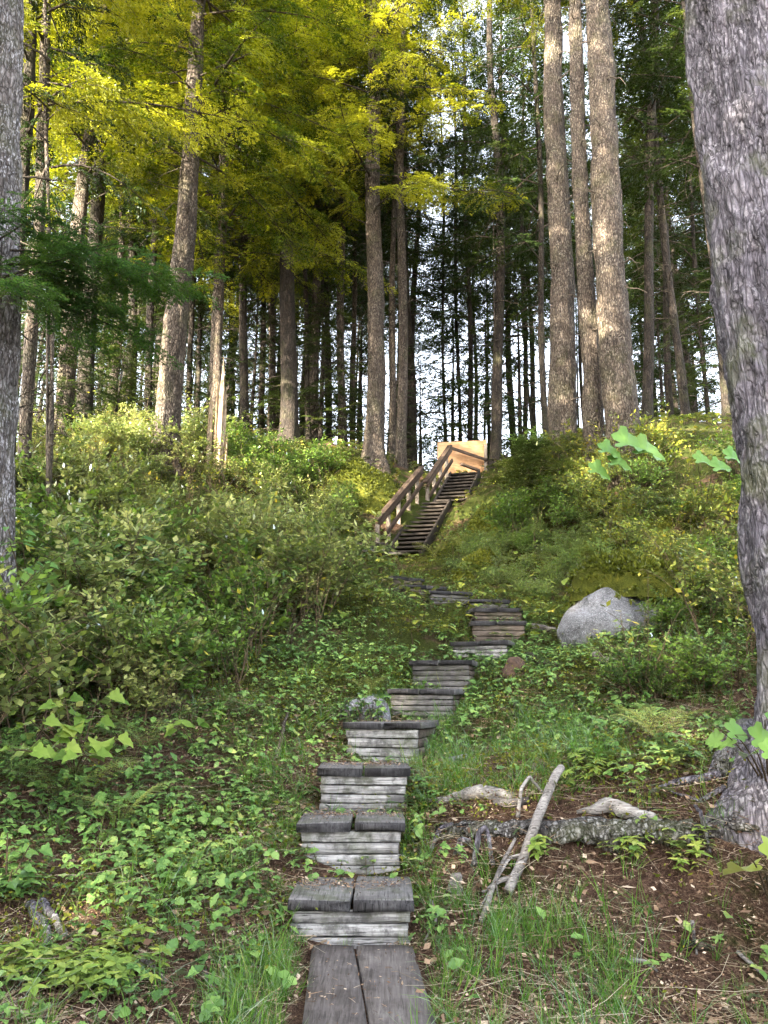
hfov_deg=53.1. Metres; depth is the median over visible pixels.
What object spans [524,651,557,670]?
fallen branch
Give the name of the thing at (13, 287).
conifer
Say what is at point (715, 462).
cow parsnip
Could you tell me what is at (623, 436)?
cow parsnip
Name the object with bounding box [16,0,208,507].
conifer
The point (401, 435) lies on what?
conifer
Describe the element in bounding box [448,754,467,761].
bare stick
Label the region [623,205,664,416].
conifer
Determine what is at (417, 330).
conifer
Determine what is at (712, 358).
conifer
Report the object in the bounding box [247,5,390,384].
conifer
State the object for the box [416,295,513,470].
young conifer
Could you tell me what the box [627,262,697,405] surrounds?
conifer
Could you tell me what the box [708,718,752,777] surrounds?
tree root
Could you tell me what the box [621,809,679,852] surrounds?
bunchberry
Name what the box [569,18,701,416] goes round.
conifer
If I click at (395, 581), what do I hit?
box step
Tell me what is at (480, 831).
arched root
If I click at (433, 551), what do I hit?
fern
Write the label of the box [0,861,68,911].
bunchberry
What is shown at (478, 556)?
moss mound
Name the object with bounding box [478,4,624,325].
conifer
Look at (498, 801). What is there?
driftwood log
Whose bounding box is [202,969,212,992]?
bare stick
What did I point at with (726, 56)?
conifer
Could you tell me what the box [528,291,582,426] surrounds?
conifer
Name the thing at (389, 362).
conifer
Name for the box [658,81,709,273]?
conifer
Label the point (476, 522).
moss mound
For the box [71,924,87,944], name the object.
bare stick
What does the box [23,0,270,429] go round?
conifer
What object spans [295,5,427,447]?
conifer
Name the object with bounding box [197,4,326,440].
conifer
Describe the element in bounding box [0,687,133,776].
maple shoot
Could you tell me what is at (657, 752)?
bunchberry
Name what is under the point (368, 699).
boulder
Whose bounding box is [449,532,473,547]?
fern
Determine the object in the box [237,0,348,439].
conifer
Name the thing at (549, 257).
conifer
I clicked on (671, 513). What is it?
fern
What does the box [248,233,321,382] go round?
conifer
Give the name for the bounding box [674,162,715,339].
conifer
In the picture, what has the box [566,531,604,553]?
fern
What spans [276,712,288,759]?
bare stick
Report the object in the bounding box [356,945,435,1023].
ground plank
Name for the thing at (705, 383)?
young conifer
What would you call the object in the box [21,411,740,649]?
ground cover
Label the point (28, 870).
maple shoot
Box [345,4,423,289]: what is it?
conifer
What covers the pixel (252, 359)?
young conifer
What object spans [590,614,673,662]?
salmonberry
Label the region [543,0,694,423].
conifer
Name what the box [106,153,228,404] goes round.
conifer
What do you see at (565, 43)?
sky
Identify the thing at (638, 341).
conifer
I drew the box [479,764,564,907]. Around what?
bent branch
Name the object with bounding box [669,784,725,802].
tree root
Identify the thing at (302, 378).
conifer
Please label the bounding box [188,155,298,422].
conifer
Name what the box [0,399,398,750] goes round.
thicket
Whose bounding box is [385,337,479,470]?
young conifer
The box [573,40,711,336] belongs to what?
conifer
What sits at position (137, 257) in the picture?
conifer
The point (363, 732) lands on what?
box step
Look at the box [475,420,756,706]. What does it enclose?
thicket
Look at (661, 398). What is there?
young conifer
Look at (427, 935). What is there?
bare stick
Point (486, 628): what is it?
box step
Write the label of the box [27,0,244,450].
conifer
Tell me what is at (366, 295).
conifer
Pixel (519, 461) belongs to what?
young conifer
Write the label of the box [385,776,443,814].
bunchberry
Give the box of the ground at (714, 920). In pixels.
[0,422,767,1023]
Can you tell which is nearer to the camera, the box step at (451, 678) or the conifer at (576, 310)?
the box step at (451, 678)
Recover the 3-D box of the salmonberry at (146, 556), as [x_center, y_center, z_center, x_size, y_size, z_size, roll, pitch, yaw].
[-3.067,0.726,9.084,1.737,0.758,1.502,-13,-19,43]
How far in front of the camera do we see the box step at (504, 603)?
11.40 m
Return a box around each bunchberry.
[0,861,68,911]
[0,914,171,1014]
[0,937,82,995]
[269,838,313,878]
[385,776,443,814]
[526,834,559,864]
[549,747,641,788]
[595,813,651,867]
[617,743,695,777]
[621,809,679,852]
[665,824,716,878]
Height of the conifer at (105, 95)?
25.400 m
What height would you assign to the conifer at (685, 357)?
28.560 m
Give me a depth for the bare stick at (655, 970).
3.81 m
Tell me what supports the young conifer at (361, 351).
on the ground at (714, 920)
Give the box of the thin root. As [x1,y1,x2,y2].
[693,804,711,851]
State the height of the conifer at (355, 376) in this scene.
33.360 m
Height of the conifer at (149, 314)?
23.920 m
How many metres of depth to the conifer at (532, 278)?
42.48 m
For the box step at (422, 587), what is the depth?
12.73 m
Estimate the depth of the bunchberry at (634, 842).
4.53 m
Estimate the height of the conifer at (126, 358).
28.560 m
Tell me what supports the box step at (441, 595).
on the ground at (714, 920)
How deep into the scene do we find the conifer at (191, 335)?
22.82 m
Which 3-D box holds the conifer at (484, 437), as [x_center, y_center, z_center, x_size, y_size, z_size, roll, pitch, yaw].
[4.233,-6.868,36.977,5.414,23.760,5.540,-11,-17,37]
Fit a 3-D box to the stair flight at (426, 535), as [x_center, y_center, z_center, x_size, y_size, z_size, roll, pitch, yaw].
[0.987,0.021,17.728,1.072,2.816,3.597,-7,-15,25]
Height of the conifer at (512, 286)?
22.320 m
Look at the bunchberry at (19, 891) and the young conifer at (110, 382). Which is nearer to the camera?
the bunchberry at (19, 891)
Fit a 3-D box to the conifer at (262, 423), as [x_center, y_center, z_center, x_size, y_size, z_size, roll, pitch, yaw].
[-3.971,-12.767,26.291,5.424,23.920,5.600,0,-14,0]
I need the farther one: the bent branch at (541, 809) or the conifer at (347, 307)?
the conifer at (347, 307)
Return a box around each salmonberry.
[0,507,58,656]
[75,535,208,585]
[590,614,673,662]
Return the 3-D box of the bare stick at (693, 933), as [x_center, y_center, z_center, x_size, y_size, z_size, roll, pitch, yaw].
[1.627,2.228,4.030,0.022,0.148,0.097,-3,-14,13]
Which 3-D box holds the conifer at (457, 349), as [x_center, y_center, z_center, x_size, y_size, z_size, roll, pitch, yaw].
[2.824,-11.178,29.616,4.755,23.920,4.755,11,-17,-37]
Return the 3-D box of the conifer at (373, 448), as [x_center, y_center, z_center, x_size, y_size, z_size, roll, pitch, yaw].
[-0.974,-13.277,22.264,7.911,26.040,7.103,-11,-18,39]
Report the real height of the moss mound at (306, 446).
1.453 m
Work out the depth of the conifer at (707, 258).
36.98 m
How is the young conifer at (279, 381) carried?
on the ground at (714, 920)
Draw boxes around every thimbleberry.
[705,712,767,781]
[723,835,767,901]
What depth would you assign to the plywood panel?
21.80 m
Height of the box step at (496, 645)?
0.308 m
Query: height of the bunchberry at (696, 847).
0.305 m
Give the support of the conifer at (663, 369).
on the ground at (714, 920)
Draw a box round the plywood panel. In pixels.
[437,440,486,474]
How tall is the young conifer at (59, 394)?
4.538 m
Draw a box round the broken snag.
[205,357,227,479]
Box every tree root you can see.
[649,771,720,792]
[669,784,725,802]
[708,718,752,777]
[726,740,749,788]
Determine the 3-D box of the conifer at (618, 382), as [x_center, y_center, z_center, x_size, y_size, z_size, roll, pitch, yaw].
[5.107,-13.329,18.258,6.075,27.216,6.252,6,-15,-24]
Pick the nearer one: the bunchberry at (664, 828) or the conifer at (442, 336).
the bunchberry at (664, 828)
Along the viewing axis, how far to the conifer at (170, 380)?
17.68 m
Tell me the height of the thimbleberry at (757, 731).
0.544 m
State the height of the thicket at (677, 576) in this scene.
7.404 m
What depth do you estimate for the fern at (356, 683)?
8.26 m
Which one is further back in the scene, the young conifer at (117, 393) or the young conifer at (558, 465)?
the young conifer at (117, 393)
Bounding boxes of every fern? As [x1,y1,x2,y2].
[0,727,91,784]
[0,757,146,802]
[71,780,177,824]
[96,713,183,747]
[227,763,299,781]
[334,674,389,693]
[412,541,448,556]
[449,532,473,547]
[476,527,528,544]
[502,522,553,550]
[525,539,596,572]
[530,602,567,620]
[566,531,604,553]
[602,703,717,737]
[628,529,685,541]
[650,504,691,522]
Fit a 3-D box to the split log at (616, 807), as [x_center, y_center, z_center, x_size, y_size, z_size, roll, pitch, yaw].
[1.498,1.855,4.782,0.587,0.140,0.112,-7,-15,27]
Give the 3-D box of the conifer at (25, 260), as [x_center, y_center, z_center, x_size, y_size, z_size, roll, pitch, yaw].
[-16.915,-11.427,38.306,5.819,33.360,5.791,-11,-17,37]
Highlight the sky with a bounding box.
[16,0,720,470]
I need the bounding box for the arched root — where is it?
[471,825,494,866]
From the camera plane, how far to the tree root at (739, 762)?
4.82 m
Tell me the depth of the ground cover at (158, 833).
5.35 m
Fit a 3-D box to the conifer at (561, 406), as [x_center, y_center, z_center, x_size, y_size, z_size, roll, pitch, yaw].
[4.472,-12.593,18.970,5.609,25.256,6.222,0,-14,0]
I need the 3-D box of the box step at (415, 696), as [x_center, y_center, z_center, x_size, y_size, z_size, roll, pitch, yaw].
[0.475,2.091,8.214,0.710,0.399,0.746,-4,-14,16]
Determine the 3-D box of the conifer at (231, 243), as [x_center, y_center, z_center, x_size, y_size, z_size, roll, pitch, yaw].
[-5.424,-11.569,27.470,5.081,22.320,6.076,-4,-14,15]
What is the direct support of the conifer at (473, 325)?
on the ground at (714, 920)
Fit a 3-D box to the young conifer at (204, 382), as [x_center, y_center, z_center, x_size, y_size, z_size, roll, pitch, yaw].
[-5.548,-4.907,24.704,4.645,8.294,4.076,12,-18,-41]
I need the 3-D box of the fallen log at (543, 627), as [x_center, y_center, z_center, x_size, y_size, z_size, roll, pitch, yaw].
[2.152,1.570,10.403,0.329,0.143,0.114,-2,-14,6]
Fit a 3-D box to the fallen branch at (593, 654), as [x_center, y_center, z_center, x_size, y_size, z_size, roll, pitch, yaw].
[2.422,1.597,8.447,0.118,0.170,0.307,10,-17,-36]
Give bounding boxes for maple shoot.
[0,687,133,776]
[0,826,52,893]
[164,709,225,743]
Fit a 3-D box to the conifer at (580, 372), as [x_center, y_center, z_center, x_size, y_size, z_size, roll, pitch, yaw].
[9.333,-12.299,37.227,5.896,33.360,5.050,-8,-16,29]
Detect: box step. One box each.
[287,876,413,948]
[296,808,404,873]
[317,762,410,811]
[343,720,438,763]
[381,576,424,586]
[387,689,466,719]
[395,584,446,597]
[409,660,478,688]
[419,590,472,603]
[450,640,514,659]
[461,599,509,608]
[466,607,522,620]
[468,621,526,642]
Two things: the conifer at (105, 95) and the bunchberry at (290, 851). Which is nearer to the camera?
the bunchberry at (290, 851)
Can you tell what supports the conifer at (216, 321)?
on the ground at (714, 920)
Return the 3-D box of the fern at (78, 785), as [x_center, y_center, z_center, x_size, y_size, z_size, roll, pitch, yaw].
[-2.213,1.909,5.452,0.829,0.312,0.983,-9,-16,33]
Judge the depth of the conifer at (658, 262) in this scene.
36.79 m
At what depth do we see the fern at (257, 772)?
6.04 m
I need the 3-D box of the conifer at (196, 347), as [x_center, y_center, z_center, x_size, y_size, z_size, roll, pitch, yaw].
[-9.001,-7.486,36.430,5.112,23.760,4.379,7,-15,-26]
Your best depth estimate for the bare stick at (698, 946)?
3.99 m
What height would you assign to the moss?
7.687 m
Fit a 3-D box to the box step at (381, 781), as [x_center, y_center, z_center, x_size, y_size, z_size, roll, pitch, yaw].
[-0.149,2.129,5.882,0.698,0.375,0.549,0,-14,0]
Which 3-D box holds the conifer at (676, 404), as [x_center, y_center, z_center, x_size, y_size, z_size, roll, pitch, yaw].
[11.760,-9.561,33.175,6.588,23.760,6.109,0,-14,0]
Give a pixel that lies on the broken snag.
(219, 425)
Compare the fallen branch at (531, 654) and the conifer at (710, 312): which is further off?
the conifer at (710, 312)
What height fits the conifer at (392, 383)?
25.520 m
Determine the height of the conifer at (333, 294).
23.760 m
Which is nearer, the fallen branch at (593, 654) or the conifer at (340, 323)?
the fallen branch at (593, 654)
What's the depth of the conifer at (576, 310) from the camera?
39.81 m
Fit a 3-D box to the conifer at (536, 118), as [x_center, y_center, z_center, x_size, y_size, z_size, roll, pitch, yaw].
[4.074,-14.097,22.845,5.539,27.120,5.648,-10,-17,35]
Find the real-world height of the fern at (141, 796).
0.304 m
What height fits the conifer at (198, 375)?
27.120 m
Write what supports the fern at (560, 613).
on the ground at (714, 920)
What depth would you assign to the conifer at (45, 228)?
26.07 m
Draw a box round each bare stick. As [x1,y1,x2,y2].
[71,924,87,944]
[139,957,166,982]
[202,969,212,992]
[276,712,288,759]
[424,899,436,940]
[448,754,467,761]
[630,958,657,972]
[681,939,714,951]
[690,920,697,954]
[736,950,767,977]
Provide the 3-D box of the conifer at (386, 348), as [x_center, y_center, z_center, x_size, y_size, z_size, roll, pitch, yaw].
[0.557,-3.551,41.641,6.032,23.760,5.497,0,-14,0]
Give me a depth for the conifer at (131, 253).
22.60 m
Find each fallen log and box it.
[435,816,696,853]
[531,623,555,632]
[690,816,760,839]
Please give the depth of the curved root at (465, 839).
4.89 m
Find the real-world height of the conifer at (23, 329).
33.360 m
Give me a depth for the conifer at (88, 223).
26.43 m
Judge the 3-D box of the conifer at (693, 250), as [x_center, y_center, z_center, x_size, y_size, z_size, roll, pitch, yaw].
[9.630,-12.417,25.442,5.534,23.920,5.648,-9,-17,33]
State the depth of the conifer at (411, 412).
25.89 m
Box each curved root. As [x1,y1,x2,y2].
[429,823,451,851]
[453,836,470,854]
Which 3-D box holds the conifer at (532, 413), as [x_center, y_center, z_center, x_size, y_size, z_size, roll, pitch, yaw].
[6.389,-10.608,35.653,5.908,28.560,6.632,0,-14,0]
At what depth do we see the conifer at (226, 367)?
42.97 m
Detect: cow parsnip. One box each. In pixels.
[588,426,665,499]
[692,445,739,513]
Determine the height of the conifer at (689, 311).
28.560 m
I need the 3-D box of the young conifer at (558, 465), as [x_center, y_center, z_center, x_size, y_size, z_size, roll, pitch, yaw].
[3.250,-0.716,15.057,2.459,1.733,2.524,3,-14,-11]
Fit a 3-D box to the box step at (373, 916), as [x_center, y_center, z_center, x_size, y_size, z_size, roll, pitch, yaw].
[-0.182,2.341,4.436,0.695,0.332,0.601,0,-14,0]
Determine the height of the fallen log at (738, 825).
0.152 m
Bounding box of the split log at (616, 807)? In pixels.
[576,797,663,819]
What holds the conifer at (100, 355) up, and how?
on the ground at (714, 920)
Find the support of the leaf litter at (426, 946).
on the ground at (714, 920)
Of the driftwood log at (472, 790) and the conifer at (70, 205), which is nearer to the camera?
the driftwood log at (472, 790)
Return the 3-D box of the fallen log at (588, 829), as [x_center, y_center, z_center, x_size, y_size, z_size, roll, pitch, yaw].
[1.075,1.992,4.807,1.656,0.217,0.278,-6,-15,22]
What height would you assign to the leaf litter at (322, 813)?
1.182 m
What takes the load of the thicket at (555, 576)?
on the ground at (714, 920)
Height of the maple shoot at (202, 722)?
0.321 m
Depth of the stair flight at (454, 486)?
19.76 m
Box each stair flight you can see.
[373,466,451,557]
[423,445,480,502]
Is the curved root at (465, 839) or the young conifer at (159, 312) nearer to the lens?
the curved root at (465, 839)
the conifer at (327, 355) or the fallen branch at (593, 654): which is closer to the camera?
the fallen branch at (593, 654)
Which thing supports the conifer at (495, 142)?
on the ground at (714, 920)
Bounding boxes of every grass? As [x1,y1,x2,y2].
[0,598,767,1023]
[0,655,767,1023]
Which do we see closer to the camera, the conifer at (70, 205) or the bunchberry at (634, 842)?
the bunchberry at (634, 842)
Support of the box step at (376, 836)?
on the ground at (714, 920)
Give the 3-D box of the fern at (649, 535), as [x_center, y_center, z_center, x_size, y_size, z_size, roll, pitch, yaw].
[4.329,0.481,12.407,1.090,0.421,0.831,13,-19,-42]
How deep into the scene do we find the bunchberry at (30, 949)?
3.61 m
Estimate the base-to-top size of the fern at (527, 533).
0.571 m
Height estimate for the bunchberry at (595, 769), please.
0.310 m
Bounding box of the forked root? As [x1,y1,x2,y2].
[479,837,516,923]
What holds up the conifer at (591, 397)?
on the ground at (714, 920)
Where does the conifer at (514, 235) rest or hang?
on the ground at (714, 920)
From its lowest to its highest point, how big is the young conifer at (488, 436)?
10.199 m
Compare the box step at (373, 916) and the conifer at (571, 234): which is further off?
the conifer at (571, 234)
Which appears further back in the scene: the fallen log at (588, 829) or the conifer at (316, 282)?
the conifer at (316, 282)
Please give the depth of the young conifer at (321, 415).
22.86 m
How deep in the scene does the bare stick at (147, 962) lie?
3.61 m
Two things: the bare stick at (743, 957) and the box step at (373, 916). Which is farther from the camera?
the box step at (373, 916)
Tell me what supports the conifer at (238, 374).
on the ground at (714, 920)
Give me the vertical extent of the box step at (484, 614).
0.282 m
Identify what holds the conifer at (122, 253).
on the ground at (714, 920)
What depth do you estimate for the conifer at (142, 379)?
36.13 m
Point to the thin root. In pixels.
(702, 819)
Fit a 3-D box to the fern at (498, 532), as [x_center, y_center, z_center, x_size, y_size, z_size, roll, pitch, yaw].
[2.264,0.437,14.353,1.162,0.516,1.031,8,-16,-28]
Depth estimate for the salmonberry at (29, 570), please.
6.68 m
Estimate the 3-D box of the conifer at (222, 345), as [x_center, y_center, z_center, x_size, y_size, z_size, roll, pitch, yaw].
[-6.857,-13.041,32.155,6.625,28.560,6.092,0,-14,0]
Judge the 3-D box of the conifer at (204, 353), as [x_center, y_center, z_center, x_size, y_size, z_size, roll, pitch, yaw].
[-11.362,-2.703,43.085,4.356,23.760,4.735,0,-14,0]
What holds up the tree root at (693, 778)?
on the ground at (714, 920)
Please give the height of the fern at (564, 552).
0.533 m
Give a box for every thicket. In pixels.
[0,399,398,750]
[0,413,364,732]
[1,390,755,725]
[444,492,661,600]
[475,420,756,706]
[481,410,751,622]
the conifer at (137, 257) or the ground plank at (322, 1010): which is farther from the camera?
the conifer at (137, 257)
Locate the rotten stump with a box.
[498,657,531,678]
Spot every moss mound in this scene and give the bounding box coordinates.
[262,443,339,477]
[449,546,504,581]
[457,500,500,553]
[528,449,600,521]
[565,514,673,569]
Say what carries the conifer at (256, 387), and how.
on the ground at (714, 920)
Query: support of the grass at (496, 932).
on the ground at (714, 920)
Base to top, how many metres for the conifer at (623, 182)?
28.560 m
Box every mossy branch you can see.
[25,900,51,947]
[37,897,67,936]
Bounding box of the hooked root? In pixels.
[516,776,542,817]
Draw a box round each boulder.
[339,696,390,721]
[557,547,692,649]
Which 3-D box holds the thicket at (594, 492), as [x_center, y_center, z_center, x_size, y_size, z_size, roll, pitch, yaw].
[5.635,0.187,12.544,7.345,6.441,13.363,0,-14,0]
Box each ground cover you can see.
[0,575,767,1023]
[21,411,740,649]
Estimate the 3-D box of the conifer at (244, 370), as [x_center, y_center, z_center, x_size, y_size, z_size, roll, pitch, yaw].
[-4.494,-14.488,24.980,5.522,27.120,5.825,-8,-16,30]
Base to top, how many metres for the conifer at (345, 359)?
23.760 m
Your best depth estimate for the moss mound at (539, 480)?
15.53 m
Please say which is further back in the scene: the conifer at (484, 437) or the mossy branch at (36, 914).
the conifer at (484, 437)
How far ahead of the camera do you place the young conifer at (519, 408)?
25.86 m
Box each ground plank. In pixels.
[302,945,366,1023]
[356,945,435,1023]
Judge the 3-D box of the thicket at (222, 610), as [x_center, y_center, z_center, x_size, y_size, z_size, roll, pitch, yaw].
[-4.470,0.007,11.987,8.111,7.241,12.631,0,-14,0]
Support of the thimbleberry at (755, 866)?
on the ground at (714, 920)
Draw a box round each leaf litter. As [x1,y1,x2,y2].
[0,640,767,1023]
[277,715,434,1023]
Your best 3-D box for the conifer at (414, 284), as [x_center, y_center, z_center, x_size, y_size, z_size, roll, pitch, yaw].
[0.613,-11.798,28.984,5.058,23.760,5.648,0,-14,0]
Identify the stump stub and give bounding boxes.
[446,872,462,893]
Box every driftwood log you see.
[422,784,515,803]
[493,797,529,807]
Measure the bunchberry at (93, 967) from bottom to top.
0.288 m
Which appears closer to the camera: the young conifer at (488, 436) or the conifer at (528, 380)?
the young conifer at (488, 436)
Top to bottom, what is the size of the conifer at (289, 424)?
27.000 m
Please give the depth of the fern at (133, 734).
6.32 m
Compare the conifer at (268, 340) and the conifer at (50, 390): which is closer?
the conifer at (50, 390)
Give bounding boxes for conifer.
[0,0,230,623]
[14,0,267,515]
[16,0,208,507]
[16,274,157,442]
[17,290,118,451]
[18,0,169,526]
[18,184,67,393]
[21,19,86,336]
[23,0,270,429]
[25,6,158,340]
[25,138,71,409]
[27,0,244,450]
[30,6,209,415]
[32,63,230,420]
[35,225,146,407]
[36,0,396,475]
[44,256,209,427]
[54,270,154,408]
[55,12,229,416]
[64,2,251,419]
[74,316,157,423]
[94,296,185,408]
[101,164,214,390]
[104,0,259,422]
[104,207,137,414]
[105,0,363,415]
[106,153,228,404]
[128,4,248,414]
[138,314,223,393]
[141,220,295,413]
[147,0,337,435]
[150,2,278,424]
[152,262,275,424]
[168,0,433,443]
[185,306,225,387]
[185,338,267,409]
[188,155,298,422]
[192,275,250,413]
[194,197,233,406]
[196,2,346,434]
[196,266,319,439]
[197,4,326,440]
[210,102,336,428]
[225,270,321,386]
[226,283,360,436]
[227,0,410,440]
[229,0,527,473]
[236,318,279,425]
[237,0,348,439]
[245,296,388,442]
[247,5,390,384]
[247,40,356,437]
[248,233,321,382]
[249,0,436,445]
[252,13,396,440]
[268,98,385,359]
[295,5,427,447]
[297,250,366,430]
[302,289,429,452]
[305,0,494,468]
[308,0,486,461]
[309,66,390,439]
[319,232,388,448]
[330,1,459,342]
[330,214,425,346]
[333,2,468,355]
[337,0,479,465]
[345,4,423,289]
[345,268,440,422]
[347,157,425,453]
[350,233,387,447]
[383,0,506,443]
[384,202,437,365]
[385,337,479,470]
[395,0,524,440]
[409,0,536,440]
[414,0,571,469]
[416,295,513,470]
[419,169,519,437]
[425,107,550,301]
[426,216,521,439]
[435,1,549,455]
[436,1,592,440]
[439,291,539,455]
[445,0,638,436]
[445,263,582,458]
[449,0,636,472]
[469,102,589,431]
[473,433,584,495]
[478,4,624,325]
[483,430,605,510]
[489,0,617,467]
[511,129,536,428]
[511,240,550,302]
[517,137,595,294]
[519,160,577,323]
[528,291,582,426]
[537,52,591,415]
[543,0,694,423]
[544,220,637,327]
[561,0,647,487]
[563,0,708,421]
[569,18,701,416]
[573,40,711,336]
[574,50,677,313]
[578,134,719,411]
[586,0,731,423]
[591,107,715,413]
[613,2,715,411]
[617,61,706,421]
[623,0,713,421]
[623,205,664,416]
[624,91,715,408]
[625,259,719,421]
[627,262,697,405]
[628,239,713,420]
[635,258,720,415]
[639,221,709,407]
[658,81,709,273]
[670,191,714,341]
[674,127,715,359]
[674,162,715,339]
[684,0,767,854]
[686,276,720,421]
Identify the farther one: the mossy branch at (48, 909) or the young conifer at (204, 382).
the young conifer at (204, 382)
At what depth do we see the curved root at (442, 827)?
5.09 m
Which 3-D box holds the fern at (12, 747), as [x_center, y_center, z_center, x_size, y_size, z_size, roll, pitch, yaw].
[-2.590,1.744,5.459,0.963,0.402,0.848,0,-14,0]
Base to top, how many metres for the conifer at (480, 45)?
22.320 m
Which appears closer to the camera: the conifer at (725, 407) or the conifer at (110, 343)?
the conifer at (725, 407)
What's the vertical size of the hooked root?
0.251 m
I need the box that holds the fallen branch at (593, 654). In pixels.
[592,651,617,663]
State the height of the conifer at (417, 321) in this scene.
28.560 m
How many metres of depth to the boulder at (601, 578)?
9.50 m
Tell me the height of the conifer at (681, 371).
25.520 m
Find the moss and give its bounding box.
[0,415,763,1023]
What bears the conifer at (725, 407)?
on the ground at (714, 920)
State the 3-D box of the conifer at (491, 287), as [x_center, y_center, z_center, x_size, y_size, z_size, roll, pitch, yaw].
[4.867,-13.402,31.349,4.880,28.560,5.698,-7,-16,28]
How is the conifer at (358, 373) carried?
on the ground at (714, 920)

